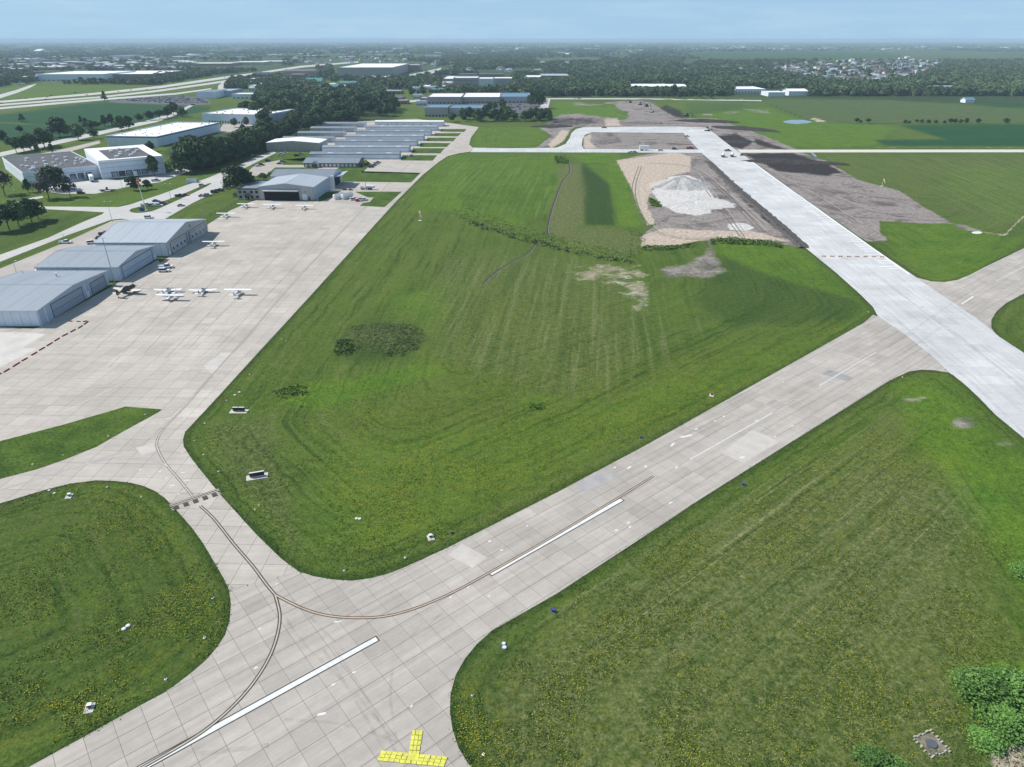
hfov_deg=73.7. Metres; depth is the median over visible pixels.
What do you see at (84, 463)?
taxiway centreline
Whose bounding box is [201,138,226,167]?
tree
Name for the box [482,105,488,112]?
tree
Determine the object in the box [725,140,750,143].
topsoil pile
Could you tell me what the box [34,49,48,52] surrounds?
commercial building
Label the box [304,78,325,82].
commercial building
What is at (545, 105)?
lane
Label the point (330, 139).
hangar row
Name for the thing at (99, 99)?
highway
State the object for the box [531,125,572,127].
topsoil pile
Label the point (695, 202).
gravel bed
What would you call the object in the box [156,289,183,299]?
light aircraft
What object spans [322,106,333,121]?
tree
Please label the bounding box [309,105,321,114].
tree
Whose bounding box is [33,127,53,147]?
tree
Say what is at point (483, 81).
commercial building
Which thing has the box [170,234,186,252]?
folding door
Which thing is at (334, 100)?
tree
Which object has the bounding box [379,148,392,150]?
hangar door
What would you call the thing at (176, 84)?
highway
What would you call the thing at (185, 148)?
tree
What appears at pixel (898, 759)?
bush
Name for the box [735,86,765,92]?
commercial building
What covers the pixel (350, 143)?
hangar door
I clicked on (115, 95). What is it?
highway
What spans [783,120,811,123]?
pond
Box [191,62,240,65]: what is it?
commercial building
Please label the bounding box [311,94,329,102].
tree
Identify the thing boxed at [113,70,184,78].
commercial building
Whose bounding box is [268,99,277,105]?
tree
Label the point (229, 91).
commercial building
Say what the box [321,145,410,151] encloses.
hangar row
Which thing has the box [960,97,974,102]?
commercial building
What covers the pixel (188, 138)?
tree
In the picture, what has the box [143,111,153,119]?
tree
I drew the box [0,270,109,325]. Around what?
hangar
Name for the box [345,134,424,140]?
hangar row
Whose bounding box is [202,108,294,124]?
warehouse
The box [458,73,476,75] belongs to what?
commercial building
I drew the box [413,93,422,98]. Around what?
shop
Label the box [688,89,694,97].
tree
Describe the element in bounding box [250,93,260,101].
tree
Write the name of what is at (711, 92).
tree
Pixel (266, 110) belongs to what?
tree
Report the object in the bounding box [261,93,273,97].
tree
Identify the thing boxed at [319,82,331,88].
tree
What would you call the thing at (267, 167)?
car park
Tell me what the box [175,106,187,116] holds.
tree
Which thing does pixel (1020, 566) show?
bush
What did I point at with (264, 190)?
bifold door
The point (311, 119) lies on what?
tree
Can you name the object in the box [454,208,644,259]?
ditch weeds
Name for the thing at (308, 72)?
commercial building
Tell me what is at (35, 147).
tree
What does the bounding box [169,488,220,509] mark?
hold short marking
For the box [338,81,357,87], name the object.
commercial building
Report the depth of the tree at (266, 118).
797.87 m
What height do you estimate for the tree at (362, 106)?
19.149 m
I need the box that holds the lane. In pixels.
[539,99,549,108]
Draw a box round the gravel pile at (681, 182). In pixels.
[649,175,713,190]
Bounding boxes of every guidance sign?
[229,407,248,413]
[246,470,267,480]
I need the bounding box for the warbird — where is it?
[113,283,141,297]
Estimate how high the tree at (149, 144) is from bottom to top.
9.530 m
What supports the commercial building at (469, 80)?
on the ground at (958, 198)
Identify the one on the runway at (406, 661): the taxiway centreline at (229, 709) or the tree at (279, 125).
the taxiway centreline at (229, 709)
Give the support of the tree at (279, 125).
on the ground at (958, 198)
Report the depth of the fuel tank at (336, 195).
434.13 m
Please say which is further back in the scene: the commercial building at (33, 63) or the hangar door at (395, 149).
the commercial building at (33, 63)
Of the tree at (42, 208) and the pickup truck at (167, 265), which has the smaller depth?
the pickup truck at (167, 265)
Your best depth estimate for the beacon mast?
400.23 m
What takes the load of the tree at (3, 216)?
on the ground at (958, 198)
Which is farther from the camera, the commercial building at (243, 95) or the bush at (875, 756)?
the commercial building at (243, 95)
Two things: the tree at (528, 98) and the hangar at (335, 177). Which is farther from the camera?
the tree at (528, 98)
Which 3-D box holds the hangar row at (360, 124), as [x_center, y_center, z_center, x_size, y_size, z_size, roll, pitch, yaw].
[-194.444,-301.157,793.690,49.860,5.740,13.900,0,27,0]
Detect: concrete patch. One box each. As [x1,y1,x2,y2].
[0,332,44,366]
[136,444,155,454]
[204,353,233,375]
[449,544,486,567]
[573,472,622,490]
[722,430,779,462]
[823,370,851,380]
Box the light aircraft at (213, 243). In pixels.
[202,241,223,245]
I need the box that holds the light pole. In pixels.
[98,237,115,285]
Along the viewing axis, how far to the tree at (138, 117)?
842.40 m
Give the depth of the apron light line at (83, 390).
199.68 m
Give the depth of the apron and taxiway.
228.56 m
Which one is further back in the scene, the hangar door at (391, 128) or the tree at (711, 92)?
the tree at (711, 92)
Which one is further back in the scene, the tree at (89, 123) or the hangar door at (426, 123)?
the hangar door at (426, 123)
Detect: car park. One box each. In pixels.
[109,96,210,104]
[249,160,306,175]
[419,103,539,114]
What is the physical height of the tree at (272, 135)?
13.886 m
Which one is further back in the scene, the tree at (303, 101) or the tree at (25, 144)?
the tree at (303, 101)
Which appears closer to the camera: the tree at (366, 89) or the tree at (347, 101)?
the tree at (347, 101)
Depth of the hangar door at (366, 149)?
614.53 m
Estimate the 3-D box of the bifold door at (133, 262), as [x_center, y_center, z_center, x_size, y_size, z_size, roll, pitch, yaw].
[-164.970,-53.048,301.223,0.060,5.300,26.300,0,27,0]
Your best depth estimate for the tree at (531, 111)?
847.78 m
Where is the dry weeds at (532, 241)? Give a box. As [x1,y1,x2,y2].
[351,220,633,354]
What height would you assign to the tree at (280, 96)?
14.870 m
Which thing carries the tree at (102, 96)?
on the ground at (958, 198)
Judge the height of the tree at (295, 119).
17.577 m
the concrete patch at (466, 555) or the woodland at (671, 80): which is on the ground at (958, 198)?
the woodland at (671, 80)
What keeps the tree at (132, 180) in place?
on the ground at (958, 198)
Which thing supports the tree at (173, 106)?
on the ground at (958, 198)
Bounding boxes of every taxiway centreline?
[0,428,162,489]
[70,457,166,468]
[140,594,281,766]
[155,137,441,496]
[199,505,276,595]
[276,476,653,618]
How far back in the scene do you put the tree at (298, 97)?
1077.62 m
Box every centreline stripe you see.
[136,636,379,766]
[489,498,624,575]
[689,412,773,459]
[819,352,876,385]
[996,266,1023,280]
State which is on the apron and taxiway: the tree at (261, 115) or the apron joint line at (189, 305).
the apron joint line at (189, 305)
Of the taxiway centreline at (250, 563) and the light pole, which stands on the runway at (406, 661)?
the taxiway centreline at (250, 563)
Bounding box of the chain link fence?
[195,200,237,218]
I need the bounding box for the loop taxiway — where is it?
[471,127,701,152]
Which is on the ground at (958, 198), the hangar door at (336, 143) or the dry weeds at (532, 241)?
the dry weeds at (532, 241)
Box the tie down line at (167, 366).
[61,351,227,412]
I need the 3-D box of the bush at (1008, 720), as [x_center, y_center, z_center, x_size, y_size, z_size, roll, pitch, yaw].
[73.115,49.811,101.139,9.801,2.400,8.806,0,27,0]
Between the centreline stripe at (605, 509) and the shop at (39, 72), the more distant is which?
the shop at (39, 72)
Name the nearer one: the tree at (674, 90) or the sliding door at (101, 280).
the sliding door at (101, 280)
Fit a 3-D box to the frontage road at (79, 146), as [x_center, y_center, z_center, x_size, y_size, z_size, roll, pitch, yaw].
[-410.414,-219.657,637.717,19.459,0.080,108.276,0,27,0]
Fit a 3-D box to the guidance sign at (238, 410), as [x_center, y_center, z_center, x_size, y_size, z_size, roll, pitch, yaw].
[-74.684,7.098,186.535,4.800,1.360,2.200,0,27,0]
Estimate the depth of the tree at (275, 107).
860.16 m
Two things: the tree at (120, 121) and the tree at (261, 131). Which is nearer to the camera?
the tree at (261, 131)
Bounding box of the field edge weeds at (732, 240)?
[274,156,783,409]
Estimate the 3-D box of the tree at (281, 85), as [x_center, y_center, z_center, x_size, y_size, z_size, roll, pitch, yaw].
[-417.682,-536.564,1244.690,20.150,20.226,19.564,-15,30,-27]
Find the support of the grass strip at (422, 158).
on the apron and taxiway
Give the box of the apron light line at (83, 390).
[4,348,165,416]
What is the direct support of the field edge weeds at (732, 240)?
on the ground at (958, 198)
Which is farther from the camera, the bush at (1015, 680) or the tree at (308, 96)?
the tree at (308, 96)
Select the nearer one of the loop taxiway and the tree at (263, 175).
the tree at (263, 175)
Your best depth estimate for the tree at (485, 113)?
839.69 m
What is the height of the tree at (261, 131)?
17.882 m
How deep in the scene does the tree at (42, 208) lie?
382.44 m
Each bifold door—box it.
[122,249,152,277]
[262,189,298,191]
[334,171,347,177]
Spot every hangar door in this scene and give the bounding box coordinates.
[323,148,336,150]
[335,142,347,144]
[337,148,350,150]
[349,142,361,144]
[351,148,364,150]
[354,155,367,158]
[362,142,374,144]
[365,148,378,150]
[366,127,376,129]
[369,155,382,158]
[375,123,391,124]
[375,142,387,144]
[378,127,388,129]
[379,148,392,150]
[383,155,397,158]
[389,127,400,129]
[389,142,401,144]
[392,123,408,124]
[394,148,407,151]
[401,127,412,129]
[402,142,414,145]
[409,123,425,124]
[413,127,424,129]
[426,123,442,125]
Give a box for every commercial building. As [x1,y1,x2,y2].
[0,63,32,64]
[9,58,44,60]
[16,76,38,81]
[30,62,65,65]
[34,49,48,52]
[35,71,135,80]
[109,55,144,57]
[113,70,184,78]
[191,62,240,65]
[196,89,226,97]
[224,88,242,95]
[232,92,253,98]
[238,61,272,64]
[256,72,269,74]
[283,69,319,76]
[291,73,307,79]
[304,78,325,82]
[337,63,409,75]
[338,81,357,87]
[408,64,421,71]
[424,104,450,116]
[427,93,463,103]
[443,76,454,81]
[449,105,482,115]
[453,76,478,85]
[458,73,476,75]
[462,93,500,102]
[478,73,502,76]
[479,77,492,85]
[493,77,511,85]
[500,93,529,102]
[525,75,540,78]
[540,73,569,77]
[630,84,665,86]
[666,84,685,87]
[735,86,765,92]
[761,91,784,95]
[782,89,807,95]
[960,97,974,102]
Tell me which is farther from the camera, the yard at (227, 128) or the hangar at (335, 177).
the yard at (227, 128)
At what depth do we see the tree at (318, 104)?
881.47 m
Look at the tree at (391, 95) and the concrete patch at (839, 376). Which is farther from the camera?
the tree at (391, 95)
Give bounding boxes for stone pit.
[913,729,950,757]
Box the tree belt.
[172,82,631,168]
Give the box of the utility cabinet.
[186,178,197,182]
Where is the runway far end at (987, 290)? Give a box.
[918,248,1023,332]
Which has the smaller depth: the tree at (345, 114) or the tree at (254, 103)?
the tree at (345, 114)
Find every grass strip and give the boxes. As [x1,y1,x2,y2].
[0,407,160,478]
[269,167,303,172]
[282,154,308,160]
[283,158,304,164]
[318,192,400,206]
[337,160,418,181]
[363,171,419,173]
[401,155,436,160]
[412,148,444,152]
[420,143,449,146]
[427,138,455,140]
[435,133,460,135]
[440,129,465,131]
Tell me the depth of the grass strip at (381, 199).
439.10 m
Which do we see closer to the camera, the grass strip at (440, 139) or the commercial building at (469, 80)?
the grass strip at (440, 139)
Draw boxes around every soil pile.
[593,139,621,142]
[620,121,663,124]
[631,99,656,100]
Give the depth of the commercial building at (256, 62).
2688.86 m
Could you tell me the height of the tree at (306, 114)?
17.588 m
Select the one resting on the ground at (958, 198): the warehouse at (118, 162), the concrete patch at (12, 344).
the warehouse at (118, 162)
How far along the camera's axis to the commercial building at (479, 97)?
1080.68 m
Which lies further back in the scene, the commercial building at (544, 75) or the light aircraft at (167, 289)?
the commercial building at (544, 75)
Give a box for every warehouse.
[2,151,100,184]
[84,145,165,178]
[106,122,220,146]
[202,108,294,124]
[266,137,327,150]
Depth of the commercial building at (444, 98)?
1070.27 m
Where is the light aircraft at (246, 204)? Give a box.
[237,203,254,206]
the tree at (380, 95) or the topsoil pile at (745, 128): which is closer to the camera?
the topsoil pile at (745, 128)
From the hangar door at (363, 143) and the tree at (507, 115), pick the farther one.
the tree at (507, 115)
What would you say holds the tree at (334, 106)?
on the ground at (958, 198)
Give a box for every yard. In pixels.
[0,220,126,277]
[42,168,190,193]
[218,124,251,132]
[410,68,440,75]
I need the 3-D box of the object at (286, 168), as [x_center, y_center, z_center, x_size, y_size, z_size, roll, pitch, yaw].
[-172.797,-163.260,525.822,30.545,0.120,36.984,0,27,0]
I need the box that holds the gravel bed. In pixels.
[657,194,735,210]
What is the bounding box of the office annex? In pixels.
[236,179,268,200]
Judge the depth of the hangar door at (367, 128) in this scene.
759.58 m
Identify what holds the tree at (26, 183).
on the ground at (958, 198)
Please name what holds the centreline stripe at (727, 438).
on the runway at (406, 661)
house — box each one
[496,66,504,69]
[505,68,513,71]
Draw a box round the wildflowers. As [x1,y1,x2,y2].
[0,187,1012,766]
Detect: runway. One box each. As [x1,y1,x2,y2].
[30,315,949,766]
[682,129,1023,437]
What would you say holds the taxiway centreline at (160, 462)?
on the apron and taxiway
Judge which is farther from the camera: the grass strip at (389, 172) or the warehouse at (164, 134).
the warehouse at (164, 134)
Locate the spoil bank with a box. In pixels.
[703,160,808,247]
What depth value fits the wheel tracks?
418.35 m
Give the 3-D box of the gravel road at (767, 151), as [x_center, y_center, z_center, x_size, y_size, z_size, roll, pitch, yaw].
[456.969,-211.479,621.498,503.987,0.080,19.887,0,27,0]
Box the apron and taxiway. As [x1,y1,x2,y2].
[0,119,477,589]
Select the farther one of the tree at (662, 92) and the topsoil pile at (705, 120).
the tree at (662, 92)
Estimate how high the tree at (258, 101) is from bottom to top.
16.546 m
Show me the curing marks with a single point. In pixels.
(767, 174)
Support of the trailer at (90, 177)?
on the loading yard at (89, 187)
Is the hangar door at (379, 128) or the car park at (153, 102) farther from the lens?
the car park at (153, 102)
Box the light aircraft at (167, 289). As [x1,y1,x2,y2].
[153,287,181,292]
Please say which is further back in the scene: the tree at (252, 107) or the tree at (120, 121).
the tree at (252, 107)
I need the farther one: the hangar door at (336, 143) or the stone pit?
the hangar door at (336, 143)
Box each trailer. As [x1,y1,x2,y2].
[87,173,93,181]
[639,145,648,150]
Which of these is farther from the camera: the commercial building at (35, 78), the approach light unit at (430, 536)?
the commercial building at (35, 78)
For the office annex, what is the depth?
432.85 m
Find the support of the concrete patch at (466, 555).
on the runway at (406, 661)
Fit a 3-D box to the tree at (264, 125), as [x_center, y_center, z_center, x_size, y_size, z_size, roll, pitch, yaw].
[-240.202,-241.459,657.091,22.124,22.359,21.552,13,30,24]
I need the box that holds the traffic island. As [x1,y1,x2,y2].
[130,183,210,212]
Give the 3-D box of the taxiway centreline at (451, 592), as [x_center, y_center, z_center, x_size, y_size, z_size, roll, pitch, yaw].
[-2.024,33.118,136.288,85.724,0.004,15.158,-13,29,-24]
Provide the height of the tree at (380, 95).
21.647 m
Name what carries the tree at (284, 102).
on the ground at (958, 198)
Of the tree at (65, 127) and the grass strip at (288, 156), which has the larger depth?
the tree at (65, 127)
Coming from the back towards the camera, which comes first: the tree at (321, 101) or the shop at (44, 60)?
the shop at (44, 60)
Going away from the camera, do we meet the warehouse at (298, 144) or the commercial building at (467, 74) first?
the warehouse at (298, 144)
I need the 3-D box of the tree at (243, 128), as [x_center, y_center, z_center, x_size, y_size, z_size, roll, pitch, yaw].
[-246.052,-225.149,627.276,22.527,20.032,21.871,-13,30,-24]
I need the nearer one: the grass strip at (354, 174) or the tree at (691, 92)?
the grass strip at (354, 174)
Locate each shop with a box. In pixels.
[31,59,52,61]
[33,71,44,74]
[36,67,62,69]
[171,56,190,57]
[387,90,403,93]
[398,99,409,103]
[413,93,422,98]
[416,100,426,105]
[424,85,445,89]
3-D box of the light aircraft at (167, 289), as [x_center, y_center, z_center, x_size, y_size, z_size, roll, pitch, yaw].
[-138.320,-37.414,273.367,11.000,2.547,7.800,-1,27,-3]
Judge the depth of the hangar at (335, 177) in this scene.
467.71 m
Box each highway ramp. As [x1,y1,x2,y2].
[0,84,35,97]
[218,81,224,88]
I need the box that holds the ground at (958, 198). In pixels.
[0,42,1023,766]
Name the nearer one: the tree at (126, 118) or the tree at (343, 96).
the tree at (126, 118)
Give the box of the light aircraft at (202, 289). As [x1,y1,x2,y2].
[189,287,216,293]
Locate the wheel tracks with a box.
[556,103,933,239]
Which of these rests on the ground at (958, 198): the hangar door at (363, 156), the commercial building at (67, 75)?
the commercial building at (67, 75)
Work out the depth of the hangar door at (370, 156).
578.99 m
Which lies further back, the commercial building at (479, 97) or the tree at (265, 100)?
the commercial building at (479, 97)
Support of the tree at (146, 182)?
on the ground at (958, 198)
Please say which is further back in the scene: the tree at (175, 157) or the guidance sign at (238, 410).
the tree at (175, 157)
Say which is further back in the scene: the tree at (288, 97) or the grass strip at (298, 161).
the tree at (288, 97)
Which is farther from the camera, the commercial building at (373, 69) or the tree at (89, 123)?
the commercial building at (373, 69)
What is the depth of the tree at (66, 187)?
436.18 m
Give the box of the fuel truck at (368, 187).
[360,185,374,189]
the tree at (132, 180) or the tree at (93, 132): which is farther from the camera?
the tree at (93, 132)
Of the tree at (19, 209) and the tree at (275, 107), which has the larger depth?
the tree at (275, 107)
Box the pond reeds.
[333,323,425,356]
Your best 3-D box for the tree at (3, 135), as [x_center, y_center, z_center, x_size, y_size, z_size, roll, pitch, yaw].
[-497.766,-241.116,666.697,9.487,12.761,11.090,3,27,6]
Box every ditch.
[483,240,546,282]
[546,160,570,236]
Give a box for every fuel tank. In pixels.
[333,191,344,198]
[341,191,352,198]
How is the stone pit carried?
on the ground at (958, 198)
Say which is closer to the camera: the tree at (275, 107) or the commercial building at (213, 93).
the tree at (275, 107)
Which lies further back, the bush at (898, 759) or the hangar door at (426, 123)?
the hangar door at (426, 123)
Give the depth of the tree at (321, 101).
907.36 m
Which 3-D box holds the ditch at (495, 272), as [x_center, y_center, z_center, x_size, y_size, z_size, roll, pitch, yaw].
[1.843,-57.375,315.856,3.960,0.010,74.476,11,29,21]
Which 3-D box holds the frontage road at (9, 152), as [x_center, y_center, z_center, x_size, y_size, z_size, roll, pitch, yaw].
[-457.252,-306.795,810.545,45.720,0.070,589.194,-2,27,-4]
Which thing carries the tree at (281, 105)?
on the ground at (958, 198)
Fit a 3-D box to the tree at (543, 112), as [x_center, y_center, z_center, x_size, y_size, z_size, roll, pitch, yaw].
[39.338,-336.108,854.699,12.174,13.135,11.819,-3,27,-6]
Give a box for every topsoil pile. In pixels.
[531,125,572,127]
[673,119,739,122]
[711,126,779,132]
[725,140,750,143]
[741,158,850,165]
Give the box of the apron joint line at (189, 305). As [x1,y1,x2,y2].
[83,236,322,363]
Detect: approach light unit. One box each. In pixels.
[64,492,72,498]
[83,702,95,713]
[426,533,434,540]
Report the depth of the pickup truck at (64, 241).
339.79 m
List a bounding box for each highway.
[0,61,357,102]
[0,80,225,105]
[0,88,210,108]
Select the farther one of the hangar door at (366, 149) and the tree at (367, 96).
the tree at (367, 96)
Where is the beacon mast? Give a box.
[136,180,147,210]
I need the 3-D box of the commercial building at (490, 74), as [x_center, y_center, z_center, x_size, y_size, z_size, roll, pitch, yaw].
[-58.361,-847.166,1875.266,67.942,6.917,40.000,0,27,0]
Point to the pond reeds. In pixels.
(340, 346)
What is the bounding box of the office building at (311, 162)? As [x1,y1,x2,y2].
[302,157,363,167]
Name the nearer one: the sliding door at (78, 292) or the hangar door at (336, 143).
the sliding door at (78, 292)
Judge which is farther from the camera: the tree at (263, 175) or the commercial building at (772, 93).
the commercial building at (772, 93)
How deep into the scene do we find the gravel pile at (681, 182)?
467.42 m
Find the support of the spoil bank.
on the ground at (958, 198)
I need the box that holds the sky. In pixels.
[0,0,1023,41]
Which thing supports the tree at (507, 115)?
on the ground at (958, 198)
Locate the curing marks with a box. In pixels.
[752,162,908,273]
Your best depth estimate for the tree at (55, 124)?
703.18 m
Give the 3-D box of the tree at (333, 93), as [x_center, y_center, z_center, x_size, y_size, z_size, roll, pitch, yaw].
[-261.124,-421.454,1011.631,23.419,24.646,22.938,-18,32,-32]
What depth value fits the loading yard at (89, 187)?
478.64 m
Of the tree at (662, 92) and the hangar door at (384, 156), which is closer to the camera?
the hangar door at (384, 156)
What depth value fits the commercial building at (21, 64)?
2519.12 m
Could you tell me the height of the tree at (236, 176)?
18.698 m
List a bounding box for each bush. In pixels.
[850,740,893,766]
[886,754,913,766]
[947,664,1020,707]
[964,724,1009,757]
[968,695,1023,747]
[978,660,1023,714]
[1009,561,1023,582]
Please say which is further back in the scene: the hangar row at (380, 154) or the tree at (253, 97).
the tree at (253, 97)
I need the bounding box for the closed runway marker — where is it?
[377,730,446,766]
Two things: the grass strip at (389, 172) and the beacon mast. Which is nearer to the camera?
the beacon mast
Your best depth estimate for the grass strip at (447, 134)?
729.32 m
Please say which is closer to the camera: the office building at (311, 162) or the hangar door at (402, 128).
the office building at (311, 162)
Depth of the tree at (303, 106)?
876.95 m
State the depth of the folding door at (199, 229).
349.47 m
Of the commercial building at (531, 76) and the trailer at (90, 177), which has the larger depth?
the commercial building at (531, 76)
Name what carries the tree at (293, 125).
on the ground at (958, 198)
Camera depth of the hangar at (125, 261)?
293.72 m
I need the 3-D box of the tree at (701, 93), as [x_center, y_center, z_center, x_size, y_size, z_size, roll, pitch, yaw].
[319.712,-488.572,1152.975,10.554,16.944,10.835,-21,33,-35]
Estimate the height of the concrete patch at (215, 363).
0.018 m
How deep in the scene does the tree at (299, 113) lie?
802.85 m
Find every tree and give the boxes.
[0,130,8,140]
[0,170,12,194]
[0,204,17,229]
[0,207,8,225]
[3,137,23,152]
[4,200,29,225]
[15,125,23,130]
[16,136,31,151]
[17,114,25,120]
[18,198,40,222]
[22,133,38,149]
[22,179,31,191]
[28,173,57,198]
[31,198,46,219]
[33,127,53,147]
[33,143,40,152]
[34,165,65,189]
[45,116,65,136]
[46,144,55,151]
[57,176,76,196]
[59,123,70,136]
[69,123,85,139]
[81,118,87,126]
[85,120,95,127]
[86,129,98,136]
[99,115,107,125]
[100,91,107,99]
[106,114,115,124]
[112,115,127,128]
[122,115,133,129]
[124,176,140,190]
[134,114,142,120]
[141,179,152,188]
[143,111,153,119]
[145,141,154,148]
[145,155,158,175]
[153,109,165,117]
[161,107,171,117]
[164,150,189,172]
[166,101,177,113]
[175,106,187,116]
[177,143,195,171]
[185,135,201,140]
[191,140,211,170]
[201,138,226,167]
[220,164,254,189]
[222,138,235,159]
[227,130,244,137]
[230,118,237,124]
[231,127,253,132]
[231,138,243,158]
[238,101,249,107]
[242,117,249,124]
[244,130,256,138]
[246,136,259,153]
[247,104,259,109]
[248,102,262,108]
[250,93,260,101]
[250,120,274,134]
[253,127,268,145]
[254,111,268,120]
[255,99,262,107]
[257,108,271,113]
[257,173,267,179]
[260,86,271,90]
[260,96,274,105]
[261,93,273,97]
[263,116,272,122]
[264,130,276,141]
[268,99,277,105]
[269,103,281,110]
[274,121,288,131]
[275,94,284,98]
[276,99,291,108]
[276,102,287,109]
[277,83,287,88]
[278,90,294,96]
[284,83,293,88]
[284,96,293,100]
[284,119,296,135]
[286,99,296,108]
[288,115,300,126]
[296,95,301,101]
[296,111,303,117]
[298,99,311,105]
[300,104,310,112]
[300,111,314,121]
[302,92,313,101]
[307,116,316,125]
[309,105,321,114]
[310,102,324,108]
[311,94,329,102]
[315,98,327,105]
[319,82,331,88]
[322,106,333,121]
[325,98,338,105]
[328,91,340,100]
[329,103,339,110]
[339,93,349,100]
[340,103,351,111]
[341,89,352,93]
[341,110,348,118]
[344,99,352,104]
[344,109,353,120]
[346,92,355,98]
[351,93,367,101]
[351,103,361,119]
[352,101,365,113]
[361,86,373,92]
[363,94,370,99]
[364,101,375,114]
[368,97,377,102]
[376,91,385,102]
[381,96,395,105]
[388,93,399,105]
[465,107,474,119]
[474,109,483,121]
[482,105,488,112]
[482,109,488,120]
[487,102,491,110]
[491,101,497,108]
[491,108,500,119]
[498,98,506,106]
[503,108,511,120]
[503,112,509,120]
[519,111,529,119]
[525,95,534,105]
[526,108,534,120]
[530,90,548,104]
[540,109,547,115]
[659,88,665,98]
[670,84,678,98]
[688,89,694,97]
[698,89,704,96]
[709,89,714,98]
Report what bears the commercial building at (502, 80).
on the ground at (958, 198)
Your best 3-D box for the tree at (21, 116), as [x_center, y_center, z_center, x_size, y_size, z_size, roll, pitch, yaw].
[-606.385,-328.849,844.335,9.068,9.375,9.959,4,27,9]
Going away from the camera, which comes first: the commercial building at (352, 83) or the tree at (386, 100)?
the tree at (386, 100)
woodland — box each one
[0,43,1023,98]
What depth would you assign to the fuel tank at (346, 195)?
434.48 m
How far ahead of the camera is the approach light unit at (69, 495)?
152.00 m
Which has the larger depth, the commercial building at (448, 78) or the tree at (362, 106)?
the commercial building at (448, 78)
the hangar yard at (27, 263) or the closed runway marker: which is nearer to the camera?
the closed runway marker
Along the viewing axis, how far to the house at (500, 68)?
2259.13 m
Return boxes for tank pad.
[334,191,373,203]
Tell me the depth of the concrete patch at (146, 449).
169.50 m
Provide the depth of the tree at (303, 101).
920.81 m
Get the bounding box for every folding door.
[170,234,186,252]
[189,223,205,241]
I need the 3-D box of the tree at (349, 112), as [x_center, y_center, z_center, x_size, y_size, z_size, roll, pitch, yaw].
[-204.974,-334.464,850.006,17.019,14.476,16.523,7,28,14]
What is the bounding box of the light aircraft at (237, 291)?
[224,289,251,295]
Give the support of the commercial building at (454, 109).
on the ground at (958, 198)
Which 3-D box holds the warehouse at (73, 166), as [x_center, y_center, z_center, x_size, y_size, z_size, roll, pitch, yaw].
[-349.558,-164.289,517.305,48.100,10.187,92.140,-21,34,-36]
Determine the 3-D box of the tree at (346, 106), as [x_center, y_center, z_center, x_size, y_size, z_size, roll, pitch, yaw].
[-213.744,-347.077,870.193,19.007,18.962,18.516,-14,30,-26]
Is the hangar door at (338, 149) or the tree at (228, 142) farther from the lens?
the hangar door at (338, 149)
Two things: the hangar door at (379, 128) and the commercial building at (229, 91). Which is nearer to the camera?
the hangar door at (379, 128)
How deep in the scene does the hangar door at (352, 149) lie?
614.68 m
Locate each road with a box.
[0,104,194,156]
[0,151,275,261]
[41,141,99,153]
[546,98,761,100]
[738,150,1023,152]
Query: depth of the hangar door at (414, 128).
759.03 m
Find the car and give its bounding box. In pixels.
[158,267,169,271]
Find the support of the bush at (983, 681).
on the ground at (958, 198)
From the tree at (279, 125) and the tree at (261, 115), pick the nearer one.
the tree at (279, 125)
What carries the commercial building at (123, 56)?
on the ground at (958, 198)
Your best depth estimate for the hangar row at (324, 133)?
709.64 m
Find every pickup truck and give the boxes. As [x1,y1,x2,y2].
[58,239,72,243]
[158,263,173,267]
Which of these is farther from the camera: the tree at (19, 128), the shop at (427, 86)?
the shop at (427, 86)
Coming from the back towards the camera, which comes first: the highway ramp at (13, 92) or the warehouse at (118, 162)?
the highway ramp at (13, 92)
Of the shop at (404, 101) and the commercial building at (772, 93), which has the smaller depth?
the shop at (404, 101)
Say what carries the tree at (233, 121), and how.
on the yard at (227, 128)
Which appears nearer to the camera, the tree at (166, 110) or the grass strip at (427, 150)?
the grass strip at (427, 150)
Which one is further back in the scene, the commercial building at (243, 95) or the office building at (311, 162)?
the commercial building at (243, 95)
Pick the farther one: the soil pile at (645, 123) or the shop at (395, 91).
the shop at (395, 91)
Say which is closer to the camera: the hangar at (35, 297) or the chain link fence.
the hangar at (35, 297)
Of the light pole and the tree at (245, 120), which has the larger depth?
the tree at (245, 120)
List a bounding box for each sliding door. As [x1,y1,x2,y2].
[51,288,84,317]
[90,276,105,293]
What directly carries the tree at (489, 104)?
on the ground at (958, 198)
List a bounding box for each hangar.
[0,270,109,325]
[34,245,156,280]
[93,219,207,255]
[257,173,329,200]
[270,169,347,188]
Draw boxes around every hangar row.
[282,136,336,142]
[297,131,347,136]
[309,151,401,158]
[310,126,356,131]
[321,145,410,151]
[322,122,366,126]
[334,139,418,145]
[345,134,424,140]
[355,130,431,135]
[365,125,438,130]
[374,120,444,125]
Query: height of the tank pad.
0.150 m
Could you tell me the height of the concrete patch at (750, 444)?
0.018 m
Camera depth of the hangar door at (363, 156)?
578.85 m
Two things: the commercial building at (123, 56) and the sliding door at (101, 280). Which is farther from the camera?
the commercial building at (123, 56)

